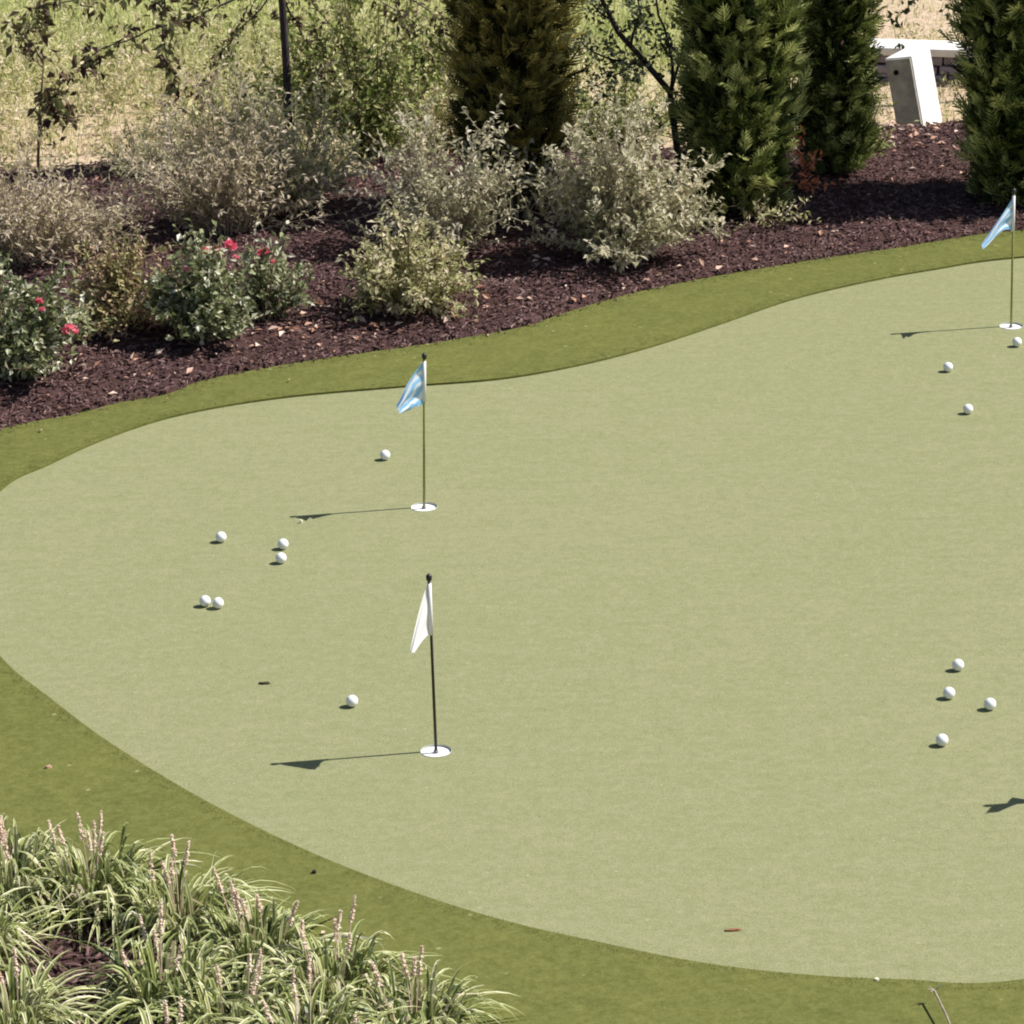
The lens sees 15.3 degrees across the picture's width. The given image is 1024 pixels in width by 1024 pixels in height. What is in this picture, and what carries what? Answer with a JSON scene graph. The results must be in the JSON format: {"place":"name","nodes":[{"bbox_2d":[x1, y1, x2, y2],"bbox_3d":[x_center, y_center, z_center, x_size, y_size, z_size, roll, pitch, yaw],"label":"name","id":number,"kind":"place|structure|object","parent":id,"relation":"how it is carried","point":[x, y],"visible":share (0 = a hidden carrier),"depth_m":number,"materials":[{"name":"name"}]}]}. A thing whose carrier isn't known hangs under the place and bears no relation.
{"place":"outdoors","nodes":[
{"label":"outdoors","id":0,"kind":"place"},
{"bbox_2d":[2,844,380,1023],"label":"planting bed","id":1,"kind":"object","parent":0,"point":[74,946],"visible":0.03,"depth_m":11.51,"materials":[{"name":"brown soil"}]},
{"bbox_2d":[0,884,101,996],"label":"lilyturf clump","id":2,"kind":"object","parent":1,"relation":"on","point":[9,942],"visible":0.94,"depth_m":11.38,"materials":[{"name":"green plant"}]},
{"bbox_2d":[0,947,122,1023],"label":"lilyturf clump","id":3,"kind":"object","parent":1,"relation":"on","point":[20,1010],"visible":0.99,"depth_m":11.03,"materials":[{"name":"green plant"}]},
{"bbox_2d":[0,815,127,956],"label":"lilyturf clump","id":4,"kind":"object","parent":1,"relation":"on","point":[16,860],"visible":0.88,"depth_m":11.75,"materials":[{"name":"green plant"}]},
{"bbox_2d":[76,1017,88,1023],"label":"lilyturf clump","id":5,"kind":"object","parent":1,"relation":"on","point":[86,1021],"visible":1,"depth_m":10.73,"materials":[{"name":"green plant"}]},
{"bbox_2d":[1,810,217,952],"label":"lilyturf clump","id":6,"kind":"object","parent":1,"relation":"on","point":[98,862],"visible":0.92,"depth_m":11.74,"materials":[{"name":"green plant"}]},
{"bbox_2d":[49,902,272,1023],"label":"lilyturf clump","id":7,"kind":"object","parent":1,"relation":"on","point":[144,976],"visible":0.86,"depth_m":11.17,"materials":[{"name":"green plant"}]},
{"bbox_2d":[60,834,304,964],"bbox_3d":[-1.014,1.146,11.675,0.802,0.347,0.826,-2,20,0],"label":"lilyturf clump","id":8,"kind":"object","parent":1,"relation":"on","point":[174,879],"visible":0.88,"depth_m":11.66,"materials":[{"name":"green plant"}]},
{"bbox_2d":[134,995,269,1023],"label":"lilyturf clump","id":9,"kind":"object","parent":1,"relation":"on","point":[165,1012],"visible":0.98,"depth_m":10.76,"materials":[{"name":"green plant"}]},
{"bbox_2d":[86,947,333,1023],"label":"lilyturf clump","id":10,"kind":"object","parent":1,"relation":"on","point":[255,975],"visible":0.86,"depth_m":11.05,"materials":[{"name":"green plant"}]},
{"bbox_2d":[162,866,382,999],"bbox_3d":[-0.762,1.250,11.442,0.744,0.317,0.746,-2,20,0],"label":"lilyturf clump","id":11,"kind":"object","parent":1,"relation":"on","point":[277,927],"visible":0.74,"depth_m":11.49,"materials":[{"name":"green plant"}]},
{"bbox_2d":[184,954,422,1023],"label":"lilyturf clump","id":12,"kind":"object","parent":1,"relation":"on","point":[343,1012],"visible":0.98,"depth_m":10.91,"materials":[{"name":"green plant"}]},
{"bbox_2d":[226,895,461,1023],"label":"lilyturf clump","id":13,"kind":"object","parent":1,"relation":"on","point":[338,971],"visible":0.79,"depth_m":11.26,"materials":[{"name":"green plant"}]},
{"bbox_2d":[350,1014,451,1023],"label":"lilyturf clump","id":14,"kind":"object","parent":1,"relation":"on","point":[354,1021],"visible":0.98,"depth_m":10.85,"materials":[{"name":"green plant"}]},
{"bbox_2d":[314,945,525,1023],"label":"lilyturf clump","id":15,"kind":"object","parent":1,"relation":"on","point":[439,1007],"visible":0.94,"depth_m":11.06,"materials":[{"name":"green plant"}]},
{"bbox_2d":[0,0,971,171],"bbox_3d":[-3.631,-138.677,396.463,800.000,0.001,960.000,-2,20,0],"label":"ground","id":16,"kind":"structure","parent":0,"point":[926,13],"depth_m":22.73,"materials":[{"name":"plant"}]},
{"bbox_2d":[140,14,310,147],"bbox_3d":[-1.437,-2.299,20.556,0.931,0.776,0.727,9,22,26],"label":"green shrub","id":17,"kind":"object","parent":16,"relation":"on","point":[231,60],"visible":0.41,"depth_m":20.55,"materials":[{"name":"green plant"}]},
{"bbox_2d":[248,9,366,146],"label":"green shrub","id":18,"kind":"object","parent":16,"relation":"on","point":[298,67],"visible":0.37,"depth_m":20.45,"materials":[{"name":"green plant"}]},
{"bbox_2d":[358,0,459,118],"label":"green shrub","id":19,"kind":"object","parent":16,"relation":"on","point":[429,69],"visible":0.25,"depth_m":20.88,"materials":[{"name":"green plant"}]},
{"bbox_2d":[382,57,462,155],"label":"green shrub","id":20,"kind":"object","parent":16,"relation":"on","point":[442,126],"visible":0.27,"depth_m":20.50,"materials":[{"name":"green plant"}]},
{"bbox_2d":[566,57,682,150],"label":"green shrub","id":21,"kind":"object","parent":16,"relation":"on","point":[663,119],"visible":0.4,"depth_m":20.38,"materials":[{"name":"green plant"}]},
{"bbox_2d":[869,38,974,83],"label":"stone wall","id":22,"kind":"structure","parent":16,"relation":"on","point":[942,53],"depth_m":21.86,"materials":[{"name":"white concrete"}]},
{"bbox_2d":[886,0,961,49],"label":"young tree","id":23,"kind":"object","parent":16,"relation":"on","point":[897,24],"visible":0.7,"depth_m":21.33,"materials":[{"name":"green plant"}]},
{"bbox_2d":[0,258,1023,982],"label":"putting green","id":24,"kind":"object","parent":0,"point":[716,610],"visible":0.99,"depth_m":14.05,"materials":[{"name":"green plant"}]},
{"bbox_2d":[199,595,210,606],"bbox_3d":[-1.149,0.333,14.309,0.043,0.043,0.043,17,-2,5],"label":"golf ball","id":25,"kind":"object","parent":24,"relation":"on","point":[204,600],"visible":1,"depth_m":14.29,"materials":[{"name":"white plastic"}]},
{"bbox_2d":[212,597,223,608],"bbox_3d":[-1.098,0.340,14.287,0.043,0.043,0.043,5,19,21],"label":"golf ball","id":26,"kind":"object","parent":24,"relation":"on","point":[217,602],"visible":1,"depth_m":14.27,"materials":[{"name":"white plastic"}]},
{"bbox_2d":[216,532,225,541],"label":"golf ball","id":27,"kind":"object","parent":24,"relation":"on","point":[220,536],"visible":1,"depth_m":14.94,"materials":[{"name":"white plastic"}]},
{"bbox_2d":[258,681,270,684],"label":"dead leaf","id":28,"kind":"object","parent":24,"relation":"on","point":[264,683],"visible":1,"depth_m":13.58,"materials":[{"name":"brown plant"}]},
{"bbox_2d":[275,552,286,563],"bbox_3d":[-0.889,0.177,14.719,0.043,0.043,0.043,-52,13,-29],"label":"golf ball","id":29,"kind":"object","parent":24,"relation":"on","point":[280,558],"visible":1,"depth_m":14.70,"materials":[{"name":"white plastic"}]},
{"bbox_2d":[278,539,287,548],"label":"golf ball","id":30,"kind":"object","parent":24,"relation":"on","point":[282,543],"visible":1,"depth_m":14.85,"materials":[{"name":"white plastic"}]},
{"bbox_2d":[346,695,357,706],"bbox_3d":[-0.559,0.661,13.367,0.043,0.043,0.043,29,40,-29],"label":"golf ball","id":31,"kind":"object","parent":24,"relation":"on","point":[351,700],"visible":1,"depth_m":13.35,"materials":[{"name":"white plastic"}]},
{"bbox_2d":[380,450,389,459],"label":"golf ball","id":32,"kind":"object","parent":24,"relation":"on","point":[384,454],"visible":1,"depth_m":15.81,"materials":[{"name":"white plastic"}]},
{"bbox_2d":[410,502,437,511],"bbox_3d":[-0.352,-0.019,15.284,0.109,0.011,0.109,-2,20,0],"label":"hole cup","id":33,"kind":"object","parent":24,"relation":"in","point":[429,506],"visible":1,"depth_m":15.30,"materials":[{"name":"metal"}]},
{"bbox_2d":[396,353,426,506],"bbox_3d":[-0.395,-0.311,15.150,0.145,0.649,0.031,-12,23,-27],"label":"flagstick","id":34,"kind":"object","parent":33,"relation":"on","point":[413,395],"visible":1,"depth_m":15.10,"materials":[{"name":"blue fabric"}]},
{"bbox_2d":[420,744,451,756],"bbox_3d":[-0.258,0.813,12.993,0.109,0.011,0.109,-2,20,0],"label":"hole cup","id":35,"kind":"object","parent":24,"relation":"in","point":[430,751],"visible":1,"depth_m":13.01,"materials":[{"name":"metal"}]},
{"bbox_2d":[410,573,436,750],"bbox_3d":[-0.299,0.525,12.847,0.021,0.649,0.118,13,25,35],"label":"flagstick","id":36,"kind":"object","parent":35,"relation":"on","point":[423,627],"visible":1,"depth_m":12.81,"materials":[{"name":"white fabric"}]},
{"bbox_2d":[724,928,741,931],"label":"dead leaf","id":37,"kind":"object","parent":24,"relation":"on","point":[732,930],"visible":1,"depth_m":11.64,"materials":[{"name":"brown plant"}]},
{"bbox_2d":[936,734,947,745],"bbox_3d":[1.453,0.770,12.921,0.043,0.043,0.043,45,35,2],"label":"golf ball","id":38,"kind":"object","parent":24,"relation":"on","point":[941,739],"visible":1,"depth_m":12.91,"materials":[{"name":"white plastic"}]},
{"bbox_2d":[943,362,952,371],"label":"golf ball","id":39,"kind":"object","parent":24,"relation":"on","point":[947,366],"visible":1,"depth_m":16.73,"materials":[{"name":"white plastic"}]},
{"bbox_2d":[943,687,954,698],"bbox_3d":[1.520,0.630,13.303,0.043,0.043,0.043,0,-5,5],"label":"golf ball","id":40,"kind":"object","parent":24,"relation":"on","point":[948,692],"visible":1,"depth_m":13.29,"materials":[{"name":"white plastic"}]},
{"bbox_2d":[952,659,963,670],"bbox_3d":[1.579,0.542,13.540,0.043,0.043,0.043,-30,57,2],"label":"golf ball","id":41,"kind":"object","parent":24,"relation":"on","point":[957,664],"visible":1,"depth_m":13.53,"materials":[{"name":"white plastic"}]},
{"bbox_2d":[963,404,972,413],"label":"golf ball","id":42,"kind":"object","parent":24,"relation":"on","point":[967,408],"visible":1,"depth_m":16.19,"materials":[{"name":"white plastic"}]},
{"bbox_2d":[984,698,995,709],"bbox_3d":[1.650,0.663,13.202,0.043,0.043,0.043,-34,32,-28],"label":"golf ball","id":43,"kind":"object","parent":24,"relation":"on","point":[989,703],"visible":1,"depth_m":13.19,"materials":[{"name":"white plastic"}]},
{"bbox_2d":[981,188,1015,325],"bbox_3d":[2.181,-1.131,17.215,0.191,0.649,0.032,-13,23,-28],"label":"flagstick","id":44,"kind":"object","parent":24,"relation":"on","point":[1006,221],"visible":1,"depth_m":17.17,"materials":[{"name":"blue fabric"}]},
{"bbox_2d":[999,322,1022,329],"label":"hole cup","id":45,"kind":"object","parent":24,"relation":"in","point":[1006,325],"visible":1,"depth_m":17.38,"materials":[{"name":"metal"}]},
{"bbox_2d":[1012,337,1021,346],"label":"golf ball","id":46,"kind":"object","parent":24,"relation":"on","point":[1016,341],"visible":1,"depth_m":17.05,"materials":[{"name":"white plastic"}]},
{"bbox_2d":[0,229,1023,1023],"bbox_3d":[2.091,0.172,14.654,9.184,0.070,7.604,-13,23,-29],"label":"collar turf","id":47,"kind":"structure","parent":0,"point":[88,778],"depth_m":12.52,"materials":[{"name":"green plant"}]},
{"bbox_2d":[927,985,950,1023],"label":"dry twig","id":48,"kind":"object","parent":47,"relation":"on","point":[939,1001],"visible":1,"depth_m":11.08,"materials":[{"name":"grey wood"}]},
{"bbox_2d":[0,117,1023,1023],"bbox_3d":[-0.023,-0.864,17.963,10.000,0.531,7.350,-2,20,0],"label":"mulch bed","id":49,"kind":"object","parent":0,"point":[516,285],"visible":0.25,"depth_m":18.34,"materials":[{"name":"brown wood"}]},
{"bbox_2d":[15,26,83,203],"bbox_3d":[-2.314,-1.937,19.203,0.301,1.019,0.244,-10,22,-22],"label":"sapling","id":50,"kind":"object","parent":49,"relation":"on","point":[53,106],"visible":0.99,"depth_m":19.13,"materials":[{"name":"green plant"}]},
{"bbox_2d":[0,252,116,381],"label":"rose bush","id":51,"kind":"object","parent":49,"relation":"on","point":[27,351],"visible":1,"depth_m":16.70,"materials":[{"name":"green plant"}]},
{"bbox_2d":[0,122,145,268],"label":"dry shrub","id":52,"kind":"object","parent":49,"relation":"on","point":[47,245],"visible":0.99,"depth_m":18.21,"materials":[{"name":"beige plant"}]},
{"bbox_2d":[67,188,165,255],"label":"dry shrub","id":53,"kind":"object","parent":49,"relation":"on","point":[109,235],"visible":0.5,"depth_m":18.52,"materials":[{"name":"beige plant"}]},
{"bbox_2d":[55,215,186,342],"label":"dry shrub","id":54,"kind":"object","parent":49,"relation":"on","point":[121,302],"visible":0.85,"depth_m":17.33,"materials":[{"name":"brown plant"}]},
{"bbox_2d":[83,98,233,181],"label":"dry shrub","id":55,"kind":"object","parent":49,"relation":"on","point":[111,156],"visible":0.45,"depth_m":19.88,"materials":[{"name":"beige plant"}]},
{"bbox_2d":[134,218,270,345],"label":"rose bush","id":56,"kind":"object","parent":49,"relation":"on","point":[204,304],"visible":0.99,"depth_m":17.14,"materials":[{"name":"green plant"}]},
{"bbox_2d":[83,45,355,237],"bbox_3d":[-1.446,-1.770,18.682,1.145,0.971,1.032,10,23,29],"label":"dry shrub","id":57,"kind":"object","parent":49,"relation":"on","point":[231,200],"visible":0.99,"depth_m":18.69,"materials":[{"name":"beige plant"}]},
{"bbox_2d":[1,0,454,140],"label":"young tree","id":58,"kind":"object","parent":49,"relation":"on","point":[166,58],"visible":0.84,"depth_m":20.01,"materials":[{"name":"green plant"}]},
{"bbox_2d":[227,220,320,321],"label":"rose bush","id":59,"kind":"object","parent":49,"relation":"on","point":[265,278],"visible":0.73,"depth_m":17.50,"materials":[{"name":"green plant"}]},
{"bbox_2d":[203,61,389,213],"bbox_3d":[-1.081,-1.850,19.078,0.938,0.761,0.936,-2,20,0],"label":"dry shrub","id":60,"kind":"object","parent":49,"relation":"on","point":[324,167],"visible":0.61,"depth_m":19.08,"materials":[{"name":"green plant"}]},
{"bbox_2d":[282,119,378,183],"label":"dry shrub","id":61,"kind":"object","parent":49,"relation":"on","point":[348,144],"visible":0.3,"depth_m":19.47,"materials":[{"name":"green plant"}]},
{"bbox_2d":[284,0,453,159],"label":"green shrub","id":62,"kind":"object","parent":49,"relation":"on","point":[370,91],"visible":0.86,"depth_m":19.97,"materials":[{"name":"green plant"}]},
{"bbox_2d":[335,191,490,323],"bbox_3d":[-0.477,-1.187,17.597,0.766,0.617,0.695,-2,20,0],"label":"shrub","id":63,"kind":"object","parent":49,"relation":"on","point":[404,281],"visible":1,"depth_m":17.57,"materials":[{"name":"green plant"}]},
{"bbox_2d":[339,94,542,254],"bbox_3d":[-0.336,-1.625,18.346,0.858,0.840,0.929,13,25,35],"label":"silver shrub","id":64,"kind":"object","parent":49,"relation":"on","point":[460,207],"visible":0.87,"depth_m":18.30,"materials":[{"name":"green plant"}]},
{"bbox_2d":[4,120,975,933],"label":"fallen leaves","id":65,"kind":"object","parent":49,"relation":"on","point":[446,318],"visible":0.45,"depth_m":17.75,"materials":[{"name":"brown plant"}]},
{"bbox_2d":[449,95,569,222],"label":"twiggy shrub","id":66,"kind":"object","parent":49,"relation":"on","point":[524,215],"visible":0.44,"depth_m":18.90,"materials":[{"name":"green plant"}]},
{"bbox_2d":[427,0,593,210],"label":"columnar conifer","id":67,"kind":"object","parent":49,"relation":"on","point":[511,53],"visible":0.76,"depth_m":18.82,"materials":[{"name":"green plant"}]},
{"bbox_2d":[510,81,732,272],"bbox_3d":[0.523,-1.600,18.177,1.078,0.911,0.924,-2,20,0],"label":"silver shrub","id":68,"kind":"object","parent":49,"relation":"on","point":[595,206],"visible":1,"depth_m":18.14,"materials":[{"name":"green plant"}]},
{"bbox_2d":[567,0,684,179],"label":"young tree","id":69,"kind":"object","parent":49,"relation":"on","point":[644,61],"visible":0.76,"depth_m":19.32,"materials":[{"name":"green plant"}]},
{"bbox_2d":[660,0,815,220],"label":"columnar conifer","id":70,"kind":"object","parent":49,"relation":"on","point":[741,100],"visible":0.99,"depth_m":18.67,"materials":[{"name":"green plant"}]},
{"bbox_2d":[708,187,820,237],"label":"green seedling","id":71,"kind":"object","parent":49,"relation":"on","point":[761,216],"visible":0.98,"depth_m":18.76,"materials":[{"name":"green plant"}]},
{"bbox_2d":[781,125,842,193],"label":"orange seedling","id":72,"kind":"object","parent":49,"relation":"on","point":[802,161],"visible":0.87,"depth_m":19.22,"materials":[{"name":"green plant"}]},
{"bbox_2d":[791,0,890,175],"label":"columnar conifer","id":73,"kind":"object","parent":49,"relation":"on","point":[842,131],"visible":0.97,"depth_m":19.31,"materials":[{"name":"green plant"}]},
{"bbox_2d":[871,88,897,158],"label":"green shrub","id":74,"kind":"object","parent":49,"relation":"on","point":[883,141],"visible":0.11,"depth_m":19.92,"materials":[{"name":"green plant"}]},
{"bbox_2d":[885,47,941,127],"bbox_3d":[2.192,-2.275,20.852,0.246,0.497,0.253,11,23,31],"label":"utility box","id":75,"kind":"object","parent":49,"relation":"on","point":[912,84],"visible":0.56,"depth_m":20.77,"materials":[{"name":"white metal"}]},
{"bbox_2d":[937,0,1023,205],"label":"columnar conifer","id":76,"kind":"object","parent":49,"relation":"on","point":[991,79],"visible":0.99,"depth_m":18.93,"materials":[{"name":"green plant"}]},
{"bbox_2d":[968,157,1023,207],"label":"green seedling","id":77,"kind":"object","parent":49,"relation":"on","point":[1001,200],"visible":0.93,"depth_m":19.09,"materials":[{"name":"green plant"}]}
]}

